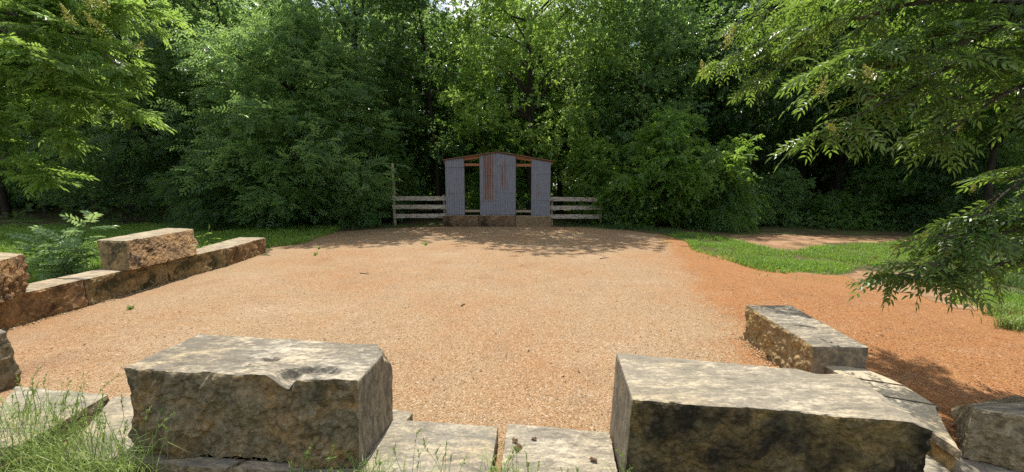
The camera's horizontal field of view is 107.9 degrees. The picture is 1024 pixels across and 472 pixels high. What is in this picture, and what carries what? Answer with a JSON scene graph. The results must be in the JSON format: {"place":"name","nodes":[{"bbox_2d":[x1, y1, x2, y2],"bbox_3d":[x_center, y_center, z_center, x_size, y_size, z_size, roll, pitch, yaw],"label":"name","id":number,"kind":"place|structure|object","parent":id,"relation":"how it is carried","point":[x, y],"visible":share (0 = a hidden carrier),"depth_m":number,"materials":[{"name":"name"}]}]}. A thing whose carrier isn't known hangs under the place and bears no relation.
{"place":"outdoors","nodes":[
{"label":"outdoors","id":0,"kind":"place"},
{"bbox_2d":[324,448,405,471],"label":"tall grass","id":1,"kind":"structure","parent":0,"point":[364,469],"depth_m":1.84,"materials":[{"name":"green plant"}]},
{"bbox_2d":[79,0,770,185],"label":"sky","id":2,"kind":"structure","parent":0,"point":[444,5],"materials":[{"name":"white"}]},
{"bbox_2d":[0,194,1023,471],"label":"ground","id":3,"kind":"structure","parent":0,"point":[52,216],"depth_m":14.00,"materials":[{"name":"green plant"}]},
{"bbox_2d":[0,97,68,213],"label":"forest tree","id":4,"kind":"object","parent":3,"relation":"on","point":[9,195],"visible":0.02,"depth_m":22.25,"materials":[{"name":"green plant"}]},
{"bbox_2d":[0,46,82,213],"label":"forest tree","id":5,"kind":"object","parent":3,"relation":"on","point":[46,209],"visible":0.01,"depth_m":21.75,"materials":[{"name":"green plant"}]},
{"bbox_2d":[9,169,80,208],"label":"forest tree","id":6,"kind":"object","parent":3,"relation":"on","point":[32,207],"depth_m":26.78,"materials":[{"name":"green plant"}]},
{"bbox_2d":[0,14,101,218],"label":"forest tree","id":7,"kind":"object","parent":3,"relation":"on","point":[5,204],"visible":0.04,"depth_m":18.36,"materials":[{"name":"green plant"}]},
{"bbox_2d":[0,386,108,467],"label":"stone slab","id":8,"kind":"structure","parent":3,"relation":"on","point":[91,397],"depth_m":2.34,"materials":[{"name":"grey stone"}]},
{"bbox_2d":[4,210,120,281],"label":"sapling","id":9,"kind":"object","parent":3,"relation":"on","point":[58,259],"visible":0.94,"depth_m":5.74,"materials":[{"name":"green plant"}]},
{"bbox_2d":[0,1,172,217],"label":"forest tree","id":10,"kind":"object","parent":3,"relation":"on","point":[4,148],"visible":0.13,"depth_m":17.38,"materials":[{"name":"green plant"}]},
{"bbox_2d":[0,365,181,471],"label":"tall grass","id":11,"kind":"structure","parent":3,"relation":"on","point":[52,456],"depth_m":1.91,"materials":[{"name":"green plant"}]},
{"bbox_2d":[0,142,184,227],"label":"forest bush","id":12,"kind":"object","parent":3,"relation":"on","point":[121,175],"visible":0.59,"depth_m":14.68,"materials":[{"name":"green plant"}]},
{"bbox_2d":[0,0,196,199],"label":"overhanging tree","id":13,"kind":"object","parent":3,"relation":"on","point":[29,75],"visible":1,"depth_m":7.12,"materials":[{"name":"green plant"}]},
{"bbox_2d":[56,262,168,305],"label":"stone block","id":14,"kind":"structure","parent":3,"relation":"on","point":[101,284],"depth_m":5.17,"materials":[{"name":"beige stone"}]},
{"bbox_2d":[96,228,197,269],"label":"stone block","id":15,"kind":"structure","parent":14,"relation":"on","point":[137,250],"depth_m":5.63,"materials":[{"name":"beige stone"}]},
{"bbox_2d":[78,50,158,211],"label":"forest tree","id":16,"kind":"object","parent":3,"relation":"on","point":[113,172],"visible":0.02,"depth_m":22.29,"materials":[{"name":"green plant"}]},
{"bbox_2d":[0,0,251,221],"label":"forest tree","id":17,"kind":"object","parent":3,"relation":"on","point":[146,132],"visible":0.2,"depth_m":14.58,"materials":[{"name":"green plant"}]},
{"bbox_2d":[111,23,210,209],"bbox_3d":[-19.933,-7.468,23.290,8.366,12.030,8.098,6,9,37],"label":"forest tree","id":18,"kind":"object","parent":3,"relation":"on","point":[154,74],"visible":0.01,"depth_m":20.87,"materials":[{"name":"green plant"}]},
{"bbox_2d":[0,221,340,283],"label":"grass","id":19,"kind":"structure","parent":3,"relation":"on","point":[8,244],"depth_m":11.47,"materials":[{"name":"green plant"}]},
{"bbox_2d":[106,0,256,210],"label":"forest tree","id":20,"kind":"object","parent":3,"relation":"on","point":[225,18],"visible":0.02,"depth_m":19.07,"materials":[{"name":"green plant"}]},
{"bbox_2d":[166,248,226,281],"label":"stone block","id":21,"kind":"structure","parent":3,"relation":"on","point":[202,260],"depth_m":6.56,"materials":[{"name":"beige stone"}]},
{"bbox_2d":[91,0,317,210],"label":"forest tree","id":22,"kind":"object","parent":3,"relation":"on","point":[171,75],"visible":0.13,"depth_m":15.30,"materials":[{"name":"green plant"}]},
{"bbox_2d":[196,226,219,245],"bbox_3d":[-6.680,0.100,8.186,0.421,0.725,0.327,2,8,15],"label":"sprout","id":23,"kind":"object","parent":3,"relation":"on","point":[208,233],"visible":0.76,"depth_m":8.18,"materials":[{"name":"green plant"}]},
{"bbox_2d":[127,0,307,179],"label":"forest tree","id":24,"kind":"object","parent":3,"relation":"on","point":[196,81],"visible":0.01,"depth_m":17.91,"materials":[{"name":"green plant"}]},
{"bbox_2d":[145,143,313,232],"bbox_3d":[-10.341,-1.660,14.064,5.107,3.450,4.897,-4,8,-29],"label":"forest bush","id":25,"kind":"object","parent":3,"relation":"on","point":[209,214],"visible":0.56,"depth_m":12.79,"materials":[{"name":"green plant"}]},
{"bbox_2d":[200,237,265,265],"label":"stone block","id":26,"kind":"structure","parent":3,"relation":"on","point":[239,249],"depth_m":7.83,"materials":[{"name":"beige stone"}]},
{"bbox_2d":[145,0,415,230],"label":"forest tree","id":27,"kind":"object","parent":3,"relation":"on","point":[272,157],"visible":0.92,"depth_m":12.78,"materials":[{"name":"green plant"}]},
{"bbox_2d":[236,183,325,227],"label":"forest bush","id":28,"kind":"object","parent":3,"relation":"on","point":[306,222],"visible":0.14,"depth_m":14.43,"materials":[{"name":"green plant"}]},
{"bbox_2d":[237,0,361,187],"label":"forest tree","id":29,"kind":"object","parent":3,"relation":"on","point":[258,17],"depth_m":25.37,"materials":[{"name":"green plant"}]},
{"bbox_2d":[288,436,337,471],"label":"tall grass","id":30,"kind":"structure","parent":3,"relation":"on","point":[306,452],"depth_m":1.80,"materials":[{"name":"green plant"}]},
{"bbox_2d":[236,0,449,186],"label":"forest tree","id":31,"kind":"object","parent":3,"relation":"on","point":[356,21],"visible":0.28,"depth_m":15.65,"materials":[{"name":"green plant"}]},
{"bbox_2d":[302,166,396,227],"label":"forest bush","id":32,"kind":"object","parent":3,"relation":"on","point":[359,216],"visible":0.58,"depth_m":14.41,"materials":[{"name":"green plant"}]},
{"bbox_2d":[280,0,422,187],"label":"forest tree","id":33,"kind":"object","parent":3,"relation":"on","point":[348,33],"visible":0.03,"depth_m":21.40,"materials":[{"name":"green plant"}]},
{"bbox_2d":[271,221,439,236],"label":"grass","id":34,"kind":"structure","parent":3,"relation":"on","point":[353,227],"depth_m":14.32,"materials":[{"name":"green plant"}]},
{"bbox_2d":[291,0,437,193],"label":"forest tree","id":35,"kind":"object","parent":3,"relation":"on","point":[332,9],"visible":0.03,"depth_m":21.37,"materials":[{"name":"green plant"}]},
{"bbox_2d":[358,134,429,222],"bbox_3d":[-5.260,-2.411,16.433,3.458,4.117,3.342,0,7,0],"label":"forest bush","id":36,"kind":"object","parent":3,"relation":"on","point":[393,151],"visible":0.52,"depth_m":15.87,"materials":[{"name":"green plant"}]},
{"bbox_2d":[339,20,467,209],"bbox_3d":[-5.982,-6.319,20.887,7.309,10.308,7.687,2,8,16],"label":"forest tree","id":37,"kind":"object","parent":3,"relation":"on","point":[430,178],"visible":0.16,"depth_m":19.90,"materials":[{"name":"green plant"}]},
{"bbox_2d":[391,163,445,225],"bbox_3d":[-3.673,-1.625,14.766,2.172,2.477,0.180,0,7,0],"label":"plank fence","id":38,"kind":"object","parent":3,"relation":"on","point":[420,198],"visible":0.89,"depth_m":14.73,"materials":[{"name":"white paint"}]},
{"bbox_2d":[345,0,493,204],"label":"forest tree","id":39,"kind":"object","parent":3,"relation":"on","point":[430,192],"visible":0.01,"depth_m":25.01,"materials":[{"name":"green plant"}]},
{"bbox_2d":[355,0,502,218],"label":"forest tree","id":40,"kind":"object","parent":3,"relation":"on","point":[438,140],"visible":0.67,"depth_m":16.40,"materials":[{"name":"green plant"}]},
{"bbox_2d":[352,428,520,471],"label":"tall grass","id":41,"kind":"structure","parent":3,"relation":"on","point":[380,463],"depth_m":1.73,"materials":[{"name":"green plant"}]},
{"bbox_2d":[396,7,502,195],"bbox_3d":[-3.629,-7.410,22.542,7.918,12.079,7.008,1,7,8],"label":"forest tree","id":42,"kind":"object","parent":3,"relation":"on","point":[442,183],"visible":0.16,"depth_m":21.18,"materials":[{"name":"green plant"}]},
{"bbox_2d":[442,215,479,226],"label":"stone sill","id":43,"kind":"structure","parent":3,"relation":"on","point":[460,220],"depth_m":14.54,"materials":[{"name":"brown stone"}]},
{"bbox_2d":[442,151,553,215],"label":"shed front","id":44,"kind":"structure","parent":43,"relation":"on","point":[497,183],"depth_m":14.53,"materials":[{"name":"metal"}]},
{"bbox_2d":[434,16,503,190],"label":"forest tree","id":45,"kind":"object","parent":3,"relation":"on","point":[453,81],"depth_m":24.82,"materials":[{"name":"green plant"}]},
{"bbox_2d":[7,52,975,208],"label":"woods","id":46,"kind":"object","parent":3,"relation":"on","point":[23,205],"visible":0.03,"depth_m":30.27,"materials":[{"name":"green plant"}]},
{"bbox_2d":[479,215,514,226],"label":"stone sill","id":47,"kind":"structure","parent":3,"relation":"on","point":[496,220],"depth_m":14.53,"materials":[{"name":"brown stone"}]},
{"bbox_2d":[465,151,530,215],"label":"forest bush","id":48,"kind":"object","parent":3,"relation":"on","point":[472,196],"visible":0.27,"depth_m":16.82,"materials":[{"name":"green plant"}]},
{"bbox_2d":[470,438,540,471],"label":"tall grass","id":49,"kind":"structure","parent":3,"relation":"on","point":[510,457],"depth_m":1.82,"materials":[{"name":"green plant"}]},
{"bbox_2d":[0,227,1023,471],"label":"gravel","id":50,"kind":"structure","parent":3,"relation":"on","point":[562,253],"depth_m":4.28,"materials":[{"name":"orange gravel"}]},
{"bbox_2d":[0,329,21,391],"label":"stone block","id":51,"kind":"structure","parent":50,"relation":"on","point":[9,369],"depth_m":2.79,"materials":[{"name":"stone"}]},
{"bbox_2d":[0,278,87,329],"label":"stone block","id":52,"kind":"structure","parent":50,"relation":"on","point":[38,300],"depth_m":4.33,"materials":[{"name":"beige stone"}]},
{"bbox_2d":[0,252,29,302],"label":"stone block","id":53,"kind":"structure","parent":52,"relation":"on","point":[14,277],"depth_m":3.94,"materials":[{"name":"beige stone"}]},
{"bbox_2d":[60,396,247,471],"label":"stone slab","id":54,"kind":"structure","parent":50,"relation":"on","point":[187,464],"depth_m":1.96,"materials":[{"name":"grey stone"}]},
{"bbox_2d":[123,334,392,468],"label":"stone block","id":55,"kind":"structure","parent":54,"relation":"on","point":[263,399],"depth_m":1.96,"materials":[{"name":"grey stone"}]},
{"bbox_2d":[233,409,412,471],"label":"stone slab","id":56,"kind":"structure","parent":50,"relation":"on","point":[258,466],"depth_m":1.90,"materials":[{"name":"grey stone"}]},
{"bbox_2d":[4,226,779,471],"bbox_3d":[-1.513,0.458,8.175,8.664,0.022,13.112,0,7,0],"label":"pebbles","id":57,"kind":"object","parent":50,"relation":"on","point":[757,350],"visible":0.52,"depth_m":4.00,"materials":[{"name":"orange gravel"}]},
{"bbox_2d":[362,419,497,471],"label":"stone slab","id":58,"kind":"structure","parent":50,"relation":"on","point":[463,440],"depth_m":2.04,"materials":[{"name":"grey stone"}]},
{"bbox_2d":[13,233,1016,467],"bbox_3d":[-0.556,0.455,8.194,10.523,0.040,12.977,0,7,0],"label":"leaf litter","id":59,"kind":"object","parent":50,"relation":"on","point":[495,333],"visible":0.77,"depth_m":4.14,"materials":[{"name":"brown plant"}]},
{"bbox_2d":[500,424,616,471],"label":"stone slab","id":60,"kind":"structure","parent":50,"relation":"on","point":[552,449],"depth_m":2.01,"materials":[{"name":"grey stone"}]},
{"bbox_2d":[609,353,932,471],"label":"stone block","id":61,"kind":"structure","parent":50,"relation":"on","point":[669,414],"depth_m":1.70,"materials":[{"name":"grey stone"}]},
{"bbox_2d":[743,305,868,373],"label":"stone block","id":62,"kind":"structure","parent":50,"relation":"on","point":[786,336],"depth_m":3.04,"materials":[{"name":"beige stone"}]},
{"bbox_2d":[824,366,902,385],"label":"stone slab","id":63,"kind":"structure","parent":50,"relation":"on","point":[864,374],"depth_m":2.64,"materials":[{"name":"grey stone"}]},
{"bbox_2d":[862,380,933,404],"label":"stone slab","id":64,"kind":"structure","parent":50,"relation":"on","point":[896,392],"depth_m":2.40,"materials":[{"name":"grey stone"}]},
{"bbox_2d":[927,441,956,471],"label":"stone block","id":65,"kind":"structure","parent":50,"relation":"on","point":[946,459],"depth_m":1.97,"materials":[{"name":"brown stone"}]},
{"bbox_2d":[885,397,960,459],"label":"stone slab","id":66,"kind":"structure","parent":65,"relation":"on","point":[927,415],"depth_m":2.10,"materials":[{"name":"grey stone"}]},
{"bbox_2d":[952,288,1023,330],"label":"grass","id":67,"kind":"structure","parent":50,"relation":"on","point":[1015,299],"depth_m":4.77,"materials":[{"name":"green plant"}]},
{"bbox_2d":[455,0,569,190],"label":"forest tree","id":68,"kind":"object","parent":3,"relation":"on","point":[508,92],"visible":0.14,"depth_m":19.91,"materials":[{"name":"green plant"}]},
{"bbox_2d":[494,32,568,191],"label":"forest tree","id":69,"kind":"object","parent":3,"relation":"on","point":[553,181],"visible":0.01,"depth_m":24.60,"materials":[{"name":"green plant"}]},
{"bbox_2d":[418,0,646,214],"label":"forest tree","id":70,"kind":"object","parent":3,"relation":"on","point":[542,27],"visible":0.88,"depth_m":15.18,"materials":[{"name":"green plant"}]},
{"bbox_2d":[515,215,550,226],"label":"stone sill","id":71,"kind":"structure","parent":3,"relation":"on","point":[530,221],"depth_m":14.54,"materials":[{"name":"beige stone"}]},
{"bbox_2d":[501,11,625,212],"bbox_3d":[2.668,-7.195,21.808,7.985,11.863,8.249,-7,10,-44],"label":"forest tree","id":72,"kind":"object","parent":3,"relation":"on","point":[564,147],"visible":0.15,"depth_m":20.50,"materials":[{"name":"green plant"}]},
{"bbox_2d":[550,197,601,225],"bbox_3d":[2.544,-0.997,14.841,2.118,1.212,0.170,0,7,0],"label":"plank fence","id":73,"kind":"object","parent":3,"relation":"on","point":[573,216],"visible":0.89,"depth_m":14.75,"materials":[{"name":"white paint"}]},
{"bbox_2d":[557,132,628,225],"bbox_3d":[3.352,-2.240,15.624,3.063,4.043,3.155,0,7,0],"label":"forest bush","id":74,"kind":"object","parent":3,"relation":"on","point":[584,149],"visible":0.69,"depth_m":14.97,"materials":[{"name":"green plant"}]},
{"bbox_2d":[557,35,643,195],"bbox_3d":[5.999,-7.555,24.954,7.927,11.776,8.189,5,9,35],"label":"forest tree","id":75,"kind":"object","parent":3,"relation":"on","point":[606,105],"depth_m":23.14,"materials":[{"name":"green plant"}]},
{"bbox_2d":[594,188,663,228],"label":"forest bush","id":76,"kind":"object","parent":3,"relation":"on","point":[611,215],"visible":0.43,"depth_m":14.26,"materials":[{"name":"green plant"}]},
{"bbox_2d":[556,0,702,200],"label":"forest tree","id":77,"kind":"object","parent":3,"relation":"on","point":[621,89],"visible":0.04,"depth_m":19.37,"materials":[{"name":"green plant"}]},
{"bbox_2d":[564,0,721,191],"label":"forest tree","id":78,"kind":"object","parent":3,"relation":"on","point":[666,17],"visible":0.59,"depth_m":15.98,"materials":[{"name":"green plant"}]},
{"bbox_2d":[606,59,743,154],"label":"forest tree","id":79,"kind":"object","parent":3,"relation":"on","point":[651,109],"visible":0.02,"depth_m":22.00,"materials":[{"name":"green plant"}]},
{"bbox_2d":[591,100,765,229],"bbox_3d":[5.977,-2.478,14.290,5.863,5.259,4.979,3,8,20],"label":"forest bush","id":80,"kind":"object","parent":3,"relation":"on","point":[670,135],"visible":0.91,"depth_m":13.37,"materials":[{"name":"green plant"}]},
{"bbox_2d":[633,0,768,186],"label":"forest tree","id":81,"kind":"object","parent":3,"relation":"on","point":[698,2],"visible":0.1,"depth_m":17.94,"materials":[{"name":"green plant"}]},
{"bbox_2d":[662,159,777,233],"bbox_3d":[7.850,-1.270,14.095,4.184,3.270,4.185,0,7,0],"label":"forest bush","id":82,"kind":"object","parent":3,"relation":"on","point":[730,213],"visible":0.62,"depth_m":13.36,"materials":[{"name":"green plant"}]},
{"bbox_2d":[700,90,771,204],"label":"forest tree","id":83,"kind":"object","parent":3,"relation":"on","point":[744,163],"visible":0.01,"depth_m":22.24,"materials":[{"name":"green plant"}]},
{"bbox_2d":[660,0,856,220],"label":"forest tree","id":84,"kind":"object","parent":3,"relation":"on","point":[768,144],"visible":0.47,"depth_m":15.73,"materials":[{"name":"green plant"}]},
{"bbox_2d":[737,164,817,227],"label":"forest bush","id":85,"kind":"object","parent":3,"relation":"on","point":[785,198],"visible":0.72,"depth_m":14.43,"materials":[{"name":"green plant"}]},
{"bbox_2d":[641,230,950,283],"bbox_3d":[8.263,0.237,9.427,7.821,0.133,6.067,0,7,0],"label":"grass","id":86,"kind":"structure","parent":3,"relation":"on","point":[773,264],"depth_m":8.31,"materials":[{"name":"green plant"}]},
{"bbox_2d":[760,17,857,209],"bbox_3d":[14.475,-5.830,18.922,5.187,9.912,5.013,0,7,0],"label":"bare trunk tree","id":87,"kind":"object","parent":3,"relation":"on","point":[803,170],"visible":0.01,"depth_m":18.63,"materials":[{"name":"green plant"}]},
{"bbox_2d":[724,2,902,199],"bbox_3d":[16.931,-9.424,23.345,11.955,15.902,12.052,0,7,3],"label":"forest tree","id":88,"kind":"object","parent":3,"relation":"on","point":[764,126],"depth_m":22.94,"materials":[{"name":"green plant"}]},
{"bbox_2d":[737,39,892,202],"bbox_3d":[16.962,-7.463,21.858,9.208,12.348,8.755,-5,9,-34],"label":"forest tree","id":89,"kind":"object","parent":3,"relation":"on","point":[815,174],"visible":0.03,"depth_m":20.39,"materials":[{"name":"green plant"}]},
{"bbox_2d":[813,37,834,199],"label":"bare trunk tree","id":90,"kind":"object","parent":3,"relation":"on","point":[819,183],"depth_m":20.10,"materials":[{"name":"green plant"}]},
{"bbox_2d":[770,145,883,211],"bbox_3d":[18.310,-3.412,21.290,5.821,5.047,5.864,0,7,0],"label":"forest bush","id":91,"kind":"object","parent":3,"relation":"on","point":[825,187],"visible":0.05,"depth_m":20.23,"materials":[{"name":"green plant"}]},
{"bbox_2d":[779,187,913,231],"bbox_3d":[12.596,-0.950,14.352,3.961,1.883,3.427,0,7,0],"label":"forest bush","id":92,"kind":"object","parent":3,"relation":"on","point":[821,211],"visible":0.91,"depth_m":13.91,"materials":[{"name":"green plant"}]},
{"bbox_2d":[744,0,958,219],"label":"forest tree","id":93,"kind":"object","parent":3,"relation":"on","point":[840,156],"visible":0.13,"depth_m":16.17,"materials":[{"name":"green plant"}]},
{"bbox_2d":[828,27,877,196],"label":"bare trunk tree","id":94,"kind":"object","parent":3,"relation":"on","point":[831,183],"depth_m":18.61,"materials":[{"name":"grey plant"}]},
{"bbox_2d":[691,0,1023,317],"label":"overhanging tree","id":95,"kind":"object","parent":3,"relation":"on","point":[998,62],"visible":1,"depth_m":2.81,"materials":[{"name":"green plant"}]},
{"bbox_2d":[823,28,898,198],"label":"bare trunk tree","id":96,"kind":"object","parent":3,"relation":"on","point":[855,184],"visible":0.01,"depth_m":18.18,"materials":[{"name":"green plant"}]},
{"bbox_2d":[822,149,964,228],"bbox_3d":[14.685,-1.719,14.301,3.718,3.379,4.142,2,8,17],"label":"forest bush","id":97,"kind":"object","parent":3,"relation":"on","point":[893,179],"visible":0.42,"depth_m":13.96,"materials":[{"name":"green plant"}]},
{"bbox_2d":[815,0,1023,208],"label":"forest tree","id":98,"kind":"object","parent":3,"relation":"on","point":[989,124],"visible":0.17,"depth_m":11.13,"materials":[{"name":"green plant"}]},
{"bbox_2d":[817,6,1023,223],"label":"forest tree","id":99,"kind":"object","parent":3,"relation":"on","point":[1012,144],"visible":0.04,"depth_m":15.05,"materials":[{"name":"green plant"}]},
{"bbox_2d":[874,147,1023,236],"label":"forest bush","id":100,"kind":"object","parent":3,"relation":"on","point":[930,213],"visible":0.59,"depth_m":12.33,"materials":[{"name":"green plant"}]},
{"bbox_2d":[916,237,1023,296],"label":"grass","id":101,"kind":"structure","parent":3,"relation":"on","point":[1016,277],"depth_m":6.64,"materials":[{"name":"green plant"}]},
{"bbox_2d":[925,452,1017,471],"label":"stone slab","id":102,"kind":"structure","parent":3,"relation":"on","point":[932,464],"depth_m":1.95,"materials":[{"name":"grey stone"}]},
{"bbox_2d":[951,396,1023,471],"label":"stone block","id":103,"kind":"structure","parent":102,"relation":"on","point":[990,431],"depth_m":1.95,"materials":[{"name":"grey stone"}]},
{"bbox_2d":[957,67,1023,221],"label":"forest tree","id":104,"kind":"object","parent":3,"relation":"on","point":[1021,157],"visible":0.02,"depth_m":14.49,"materials":[{"name":"green plant"}]},
{"bbox_2d":[560,449,632,471],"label":"tall grass","id":105,"kind":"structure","parent":0,"point":[577,469],"depth_m":1.74,"materials":[{"name":"green plant"}]},
{"bbox_2d":[553,221,696,238],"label":"grass","id":106,"kind":"structure","parent":0,"point":[666,229],"depth_m":13.75,"materials":[{"name":"green plant"}]},
{"bbox_2d":[720,234,921,251],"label":"path","id":107,"kind":"structure","parent":0,"point":[784,241],"depth_m":10.97,"materials":[{"name":"beige gravel"}]},
{"bbox_2d":[843,270,979,309],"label":"path","id":108,"kind":"structure","parent":0,"point":[929,295],"depth_m":5.48,"materials":[{"name":"brown gravel"}]},
{"bbox_2d":[978,295,1023,331],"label":"tall grass","id":109,"kind":"structure","parent":0,"point":[1007,324],"depth_m":4.04,"materials":[{"name":"green plant"}]}
]}

